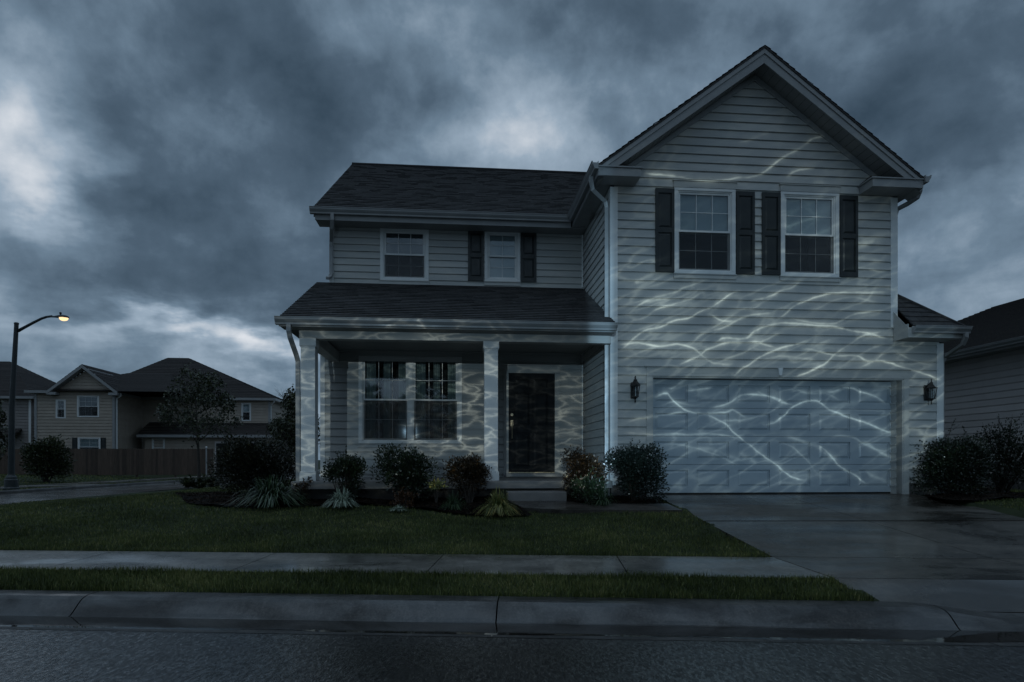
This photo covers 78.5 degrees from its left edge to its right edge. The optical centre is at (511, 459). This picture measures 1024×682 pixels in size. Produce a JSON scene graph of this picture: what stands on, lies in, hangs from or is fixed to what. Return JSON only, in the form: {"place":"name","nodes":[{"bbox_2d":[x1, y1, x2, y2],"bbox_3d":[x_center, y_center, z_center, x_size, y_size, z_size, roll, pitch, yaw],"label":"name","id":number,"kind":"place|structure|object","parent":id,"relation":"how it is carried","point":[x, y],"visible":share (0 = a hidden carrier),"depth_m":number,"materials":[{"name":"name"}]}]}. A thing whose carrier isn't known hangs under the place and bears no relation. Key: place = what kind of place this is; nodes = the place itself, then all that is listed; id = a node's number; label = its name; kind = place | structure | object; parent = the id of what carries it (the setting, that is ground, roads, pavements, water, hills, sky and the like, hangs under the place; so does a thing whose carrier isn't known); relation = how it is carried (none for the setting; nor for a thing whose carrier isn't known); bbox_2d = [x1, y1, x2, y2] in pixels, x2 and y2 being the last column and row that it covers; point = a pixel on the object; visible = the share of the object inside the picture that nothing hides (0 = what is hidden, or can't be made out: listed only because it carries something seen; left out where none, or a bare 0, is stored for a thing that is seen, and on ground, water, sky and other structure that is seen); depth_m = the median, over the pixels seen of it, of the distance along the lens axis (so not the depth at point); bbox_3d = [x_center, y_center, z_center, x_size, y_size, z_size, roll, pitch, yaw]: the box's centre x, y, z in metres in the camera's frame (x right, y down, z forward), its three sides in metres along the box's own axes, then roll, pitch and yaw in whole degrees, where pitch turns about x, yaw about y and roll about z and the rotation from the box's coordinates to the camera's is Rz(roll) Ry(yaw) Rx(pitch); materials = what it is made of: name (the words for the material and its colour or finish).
{"place":"outdoors","nodes":[
{"label":"outdoors","id":0,"kind":"place"},
{"bbox_2d":[0,361,55,448],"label":"neighbour house","id":1,"kind":"structure","parent":0,"point":[26,379],"depth_m":46.48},
{"bbox_2d":[24,358,294,471],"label":"neighbour house","id":2,"kind":"structure","parent":0,"point":[86,408],"depth_m":46.32,"materials":[{"name":"beige"}]},
{"bbox_2d":[56,400,65,417],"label":"window","id":3,"kind":"structure","parent":2,"relation":"in","point":[60,404],"depth_m":43.66,"materials":[{"name":"glass"}]},
{"bbox_2d":[77,396,98,416],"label":"window","id":4,"kind":"structure","parent":2,"relation":"in","point":[87,406],"depth_m":43.88,"materials":[{"name":"glass"}]},
{"bbox_2d":[78,438,100,448],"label":"window","id":5,"kind":"structure","parent":2,"relation":"in","point":[83,443],"depth_m":43.87,"materials":[{"name":"white paint"}]},
{"bbox_2d":[152,438,164,448],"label":"window","id":6,"kind":"structure","parent":2,"relation":"in","point":[163,447],"depth_m":46.74,"materials":[{"name":"white paint"}]},
{"bbox_2d":[216,443,260,471],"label":"garage door","id":7,"kind":"structure","parent":2,"relation":"in","point":[217,444],"depth_m":47.11,"materials":[{"name":"paint"}]},
{"bbox_2d":[241,403,250,420],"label":"window","id":8,"kind":"structure","parent":2,"relation":"in","point":[245,407],"depth_m":48.83,"materials":[{"name":"white paint"}]},
{"bbox_2d":[0,474,319,503],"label":"road","id":9,"kind":"structure","parent":0,"point":[34,496],"depth_m":23.54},
{"bbox_2d":[205,446,206,477],"bbox_3d":[-18.291,0.254,37.500,0.124,2.090,0.124,0,0,0],"label":"marker post","id":10,"kind":"object","parent":9,"relation":"on","point":[206,460],"visible":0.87,"depth_m":37.47,"materials":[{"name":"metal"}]},
{"bbox_2d":[256,413,294,466],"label":"background tree","id":11,"kind":"object","parent":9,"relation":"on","point":[289,448],"visible":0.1,"depth_m":44.73,"materials":[{"name":"green plant"}]},
{"bbox_2d":[0,470,319,489],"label":"sidewalk","id":12,"kind":"structure","parent":0,"point":[78,483],"depth_m":30.84,"materials":[{"name":"concrete"}]},
{"bbox_2d":[0,550,832,578],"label":"sidewalk","id":13,"kind":"structure","parent":0,"point":[582,564],"depth_m":6.79,"materials":[{"name":"concrete"}]},
{"bbox_2d":[0,629,1023,681],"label":"road","id":14,"kind":"structure","parent":0,"point":[31,655],"depth_m":4.14,"materials":[{"name":"grey asphalt"}]},
{"bbox_2d":[0,460,1023,644],"bbox_3d":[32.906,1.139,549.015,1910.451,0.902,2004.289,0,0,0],"label":"ground","id":15,"kind":"structure","parent":0,"point":[1000,509],"depth_m":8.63,"materials":[{"name":"plant"}]},
{"bbox_2d":[0,398,22,465],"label":"background tree","id":16,"kind":"object","parent":15,"relation":"on","point":[2,416],"visible":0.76,"depth_m":27.25,"materials":[{"name":"green plant"}]},
{"bbox_2d":[3,312,69,489],"bbox_3d":[-18.433,-2.261,24.300,2.482,6.922,0.512,0,0,0],"label":"street lamp","id":17,"kind":"object","parent":15,"relation":"on","point":[11,480],"visible":0.94,"depth_m":24.23,"materials":[{"name":"black metal"}]},
{"bbox_2d":[15,434,76,482],"bbox_3d":[-23.131,-0.092,31.042,2.396,2.456,2.436,0,0,19],"label":"shrub","id":18,"kind":"object","parent":15,"relation":"on","point":[38,454],"visible":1,"depth_m":30.76,"materials":[{"name":"green plant"}]},
{"bbox_2d":[0,448,213,476],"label":"wooden fence","id":19,"kind":"object","parent":15,"relation":"on","point":[149,461],"visible":0.68,"depth_m":38.80,"materials":[{"name":"brown wood"}]},
{"bbox_2d":[0,471,319,504],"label":"kerb","id":20,"kind":"structure","parent":15,"relation":"on","point":[71,487],"depth_m":26.42,"materials":[{"name":"concrete"}]},
{"bbox_2d":[153,359,243,477],"bbox_3d":[-13.150,-1.558,26.330,3.536,5.729,4.030,0,0,-19],"label":"young tree","id":21,"kind":"object","parent":15,"relation":"on","point":[205,397],"visible":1,"depth_m":26.28,"materials":[{"name":"green plant"}]},
{"bbox_2d":[174,470,222,488],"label":"groundcover plant","id":22,"kind":"object","parent":15,"relation":"on","point":[202,481],"visible":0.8,"depth_m":25.70,"materials":[{"name":"green plant"}]},
{"bbox_2d":[275,448,295,489],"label":"shrub","id":23,"kind":"object","parent":15,"relation":"on","point":[291,464],"visible":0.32,"depth_m":13.15,"materials":[{"name":"green plant"}]},
{"bbox_2d":[271,384,319,474],"bbox_3d":[-11.311,-1.395,33.145,2.861,5.209,2.961,0,0,-42],"label":"background tree","id":24,"kind":"object","parent":15,"relation":"on","point":[286,429],"visible":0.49,"depth_m":32.49,"materials":[{"name":"green plant"}]},
{"bbox_2d":[389,505,409,511],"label":"silver groundcover","id":25,"kind":"object","parent":15,"relation":"on","point":[399,508],"visible":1,"depth_m":9.71,"materials":[{"name":"plant"}]},
{"bbox_2d":[0,590,1023,645],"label":"kerb","id":26,"kind":"structure","parent":15,"relation":"on","point":[655,612],"depth_m":5.23,"materials":[{"name":"concrete"}]},
{"bbox_2d":[0,616,1023,642],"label":"water","id":27,"kind":"structure","parent":26,"relation":"on","point":[952,636],"depth_m":4.95,"materials":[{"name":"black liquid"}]},
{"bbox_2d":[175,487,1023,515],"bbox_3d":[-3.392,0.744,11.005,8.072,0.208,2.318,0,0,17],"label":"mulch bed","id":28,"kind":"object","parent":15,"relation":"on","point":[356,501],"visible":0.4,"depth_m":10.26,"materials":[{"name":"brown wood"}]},
{"bbox_2d":[204,427,294,494],"bbox_3d":[-5.296,0.045,12.664,1.620,1.369,1.819,0,0,-31],"label":"shrub","id":29,"kind":"object","parent":28,"relation":"on","point":[246,462],"visible":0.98,"depth_m":12.34,"materials":[{"name":"green plant"}]},
{"bbox_2d":[223,472,311,507],"bbox_3d":[-3.968,0.463,10.332,1.653,0.547,1.806,0,0,0],"label":"daylily","id":30,"kind":"object","parent":28,"relation":"on","point":[271,493],"visible":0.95,"depth_m":10.12,"materials":[{"name":"green plant"}]},
{"bbox_2d":[291,476,312,501],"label":"flowering plant","id":31,"kind":"object","parent":28,"relation":"on","point":[304,485],"visible":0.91,"depth_m":10.50,"materials":[{"name":"green plant"}]},
{"bbox_2d":[319,486,358,507],"bbox_3d":[-2.732,0.572,9.999,0.802,0.344,0.795,0,0,0],"label":"liriope","id":32,"kind":"object","parent":28,"relation":"on","point":[341,500],"visible":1,"depth_m":9.93,"materials":[{"name":"green plant"}]},
{"bbox_2d":[318,445,367,497],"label":"shrub","id":33,"kind":"object","parent":28,"relation":"on","point":[350,468],"visible":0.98,"depth_m":10.30,"materials":[{"name":"green plant"}]},
{"bbox_2d":[369,443,439,502],"bbox_3d":[-1.768,0.227,10.411,1.277,1.034,0.940,0,0,19],"label":"shrub","id":34,"kind":"object","parent":28,"relation":"on","point":[407,472],"visible":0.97,"depth_m":10.26,"materials":[{"name":"green plant"}]},
{"bbox_2d":[390,486,419,507],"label":"russet plant","id":35,"kind":"object","parent":28,"relation":"on","point":[404,498],"visible":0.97,"depth_m":10.05,"materials":[{"name":"red plant"}]},
{"bbox_2d":[426,476,448,502],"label":"flowering plant","id":36,"kind":"object","parent":28,"relation":"on","point":[433,484],"visible":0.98,"depth_m":10.20,"materials":[{"name":"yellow plant"}]},
{"bbox_2d":[439,491,468,510],"bbox_3d":[-0.944,0.625,9.901,0.632,0.312,0.618,0,0,0],"label":"liriope","id":37,"kind":"object","parent":28,"relation":"on","point":[451,502],"visible":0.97,"depth_m":9.83,"materials":[{"name":"green plant"}]},
{"bbox_2d":[439,452,491,503],"bbox_3d":[-0.763,0.313,10.460,0.920,0.885,0.780,0,0,-9],"label":"shrub","id":38,"kind":"object","parent":28,"relation":"on","point":[471,470],"visible":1,"depth_m":10.38,"materials":[{"name":"green plant"}]},
{"bbox_2d":[474,484,522,516],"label":"ornamental grass","id":39,"kind":"object","parent":28,"relation":"on","point":[497,506],"depth_m":9.40,"materials":[{"name":"green plant"}]},
{"bbox_2d":[567,496,662,503],"bbox_3d":[1.700,0.683,10.772,1.580,0.094,0.980,0,0,-5],"label":"mulch bed","id":40,"kind":"object","parent":15,"relation":"on","point":[621,501],"visible":0.39,"depth_m":10.55,"materials":[{"name":"brown wood"}]},
{"bbox_2d":[560,445,609,501],"bbox_3d":[1.204,0.233,10.738,0.908,0.991,0.874,0,0,38],"label":"shrub","id":41,"kind":"object","parent":40,"relation":"on","point":[583,466],"visible":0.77,"depth_m":10.66,"materials":[{"name":"green plant"}]},
{"bbox_2d":[567,466,607,505],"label":"flowering plant","id":42,"kind":"object","parent":40,"relation":"on","point":[582,485],"visible":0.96,"depth_m":10.03,"materials":[{"name":"green plant"}]},
{"bbox_2d":[590,485,617,505],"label":"daylily","id":43,"kind":"object","parent":40,"relation":"on","point":[605,500],"visible":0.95,"depth_m":9.96,"materials":[{"name":"green plant"}]},
{"bbox_2d":[603,438,669,502],"bbox_3d":[2.114,0.189,10.616,1.108,1.126,1.165,0,0,-6],"label":"shrub","id":44,"kind":"object","parent":40,"relation":"on","point":[633,465],"visible":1,"depth_m":10.42,"materials":[{"name":"green plant"}]},
{"bbox_2d":[274,45,972,500],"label":"suburban house","id":45,"kind":"structure","parent":15,"relation":"on","point":[712,267],"depth_m":11.65,"materials":[{"name":"plastic"}]},
{"bbox_2d":[379,228,428,284],"bbox_3d":[-2.339,-4.412,13.841,1.090,1.345,0.962,0,0,-5],"label":"window","id":46,"kind":"structure","parent":45,"relation":"in","point":[404,253],"depth_m":13.46,"materials":[{"name":"glass"}]},
{"bbox_2d":[358,350,462,447],"bbox_3d":[-2.208,-1.302,13.852,2.250,2.085,0.962,0,0,-5],"label":"window","id":47,"kind":"structure","parent":45,"relation":"in","point":[411,398],"depth_m":13.54,"materials":[{"name":"glass"}]},
{"bbox_2d":[484,232,520,285],"bbox_3d":[-0.210,-4.370,13.614,0.800,1.200,0.126,0,0,-5],"label":"window","id":48,"kind":"structure","parent":45,"relation":"in","point":[502,249],"depth_m":13.64,"materials":[{"name":"glass"}]},
{"bbox_2d":[509,373,553,471],"bbox_3d":[0.429,-0.807,13.672,1.010,2.145,0.120,0,0,-5],"label":"front door","id":49,"kind":"structure","parent":45,"relation":"in","point":[531,396],"depth_m":13.69,"materials":[{"name":"black paint"}]},
{"bbox_2d":[630,376,639,401],"bbox_3d":[2.196,-1.258,11.177,0.196,0.475,0.227,0,0,-5],"label":"wall lantern","id":50,"kind":"object","parent":45,"relation":"attached to","point":[634,392],"depth_m":11.15,"materials":[{"name":"black metal"}]},
{"bbox_2d":[672,179,737,279],"bbox_3d":[3.468,-4.178,11.839,1.210,1.775,0.962,0,0,-5],"label":"window","id":51,"kind":"structure","parent":45,"relation":"in","point":[705,210],"depth_m":11.47,"materials":[{"name":"glass"}]},
{"bbox_2d":[653,379,890,494],"bbox_3d":[4.894,-0.414,11.731,4.730,2.119,0.066,0,0,-5],"label":"garage door","id":52,"kind":"structure","parent":45,"relation":"in","point":[718,436],"depth_m":11.70,"materials":[{"name":"paint"}]},
{"bbox_2d":[779,183,841,281],"bbox_3d":[5.461,-4.178,12.013,1.190,1.775,0.962,0,0,-5],"label":"window","id":53,"kind":"structure","parent":45,"relation":"in","point":[809,213],"depth_m":11.64,"materials":[{"name":"glass"}]},
{"bbox_2d":[924,379,937,403],"bbox_3d":[7.795,-1.268,11.667,0.196,0.475,0.227,0,0,-5],"label":"wall lantern","id":54,"kind":"object","parent":45,"relation":"attached to","point":[928,390],"depth_m":11.64,"materials":[{"name":"black metal"}]},
{"bbox_2d":[944,298,1023,489],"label":"neighbour house","id":55,"kind":"structure","parent":15,"relation":"on","point":[984,375],"depth_m":15.78,"materials":[{"name":"grey"}]},
{"bbox_3d":[9.062,0.676,12.336,2.038,0.105,5.198,0,0,31],"label":"mulch bed","id":56,"kind":"object","parent":15,"relation":"on","visible":0},
{"bbox_2d":[910,419,998,495],"bbox_3d":[8.041,-0.026,11.646,1.596,1.456,1.549,0,0,-40],"label":"shrub","id":57,"kind":"object","parent":56,"relation":"on","point":[951,460],"visible":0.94,"depth_m":11.35,"materials":[{"name":"green plant"}]},
{"bbox_2d":[971,413,1023,493],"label":"shrub","id":58,"kind":"object","parent":56,"relation":"on","point":[1003,475],"visible":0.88,"depth_m":12.21,"materials":[{"name":"green plant"}]},
{"bbox_2d":[0,0,1023,459],"label":"sky","id":59,"kind":"structure","parent":0,"point":[163,163],"materials":[{"name":"grey"}]},
{"bbox_2d":[510,501,681,513],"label":"path","id":60,"kind":"structure","parent":0,"point":[561,507],"depth_m":9.80,"materials":[{"name":"concrete"}]},
{"bbox_2d":[649,493,1023,612],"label":"driveway","id":61,"kind":"structure","parent":0,"point":[890,547],"depth_m":7.87,"materials":[{"name":"concrete"}]}
]}

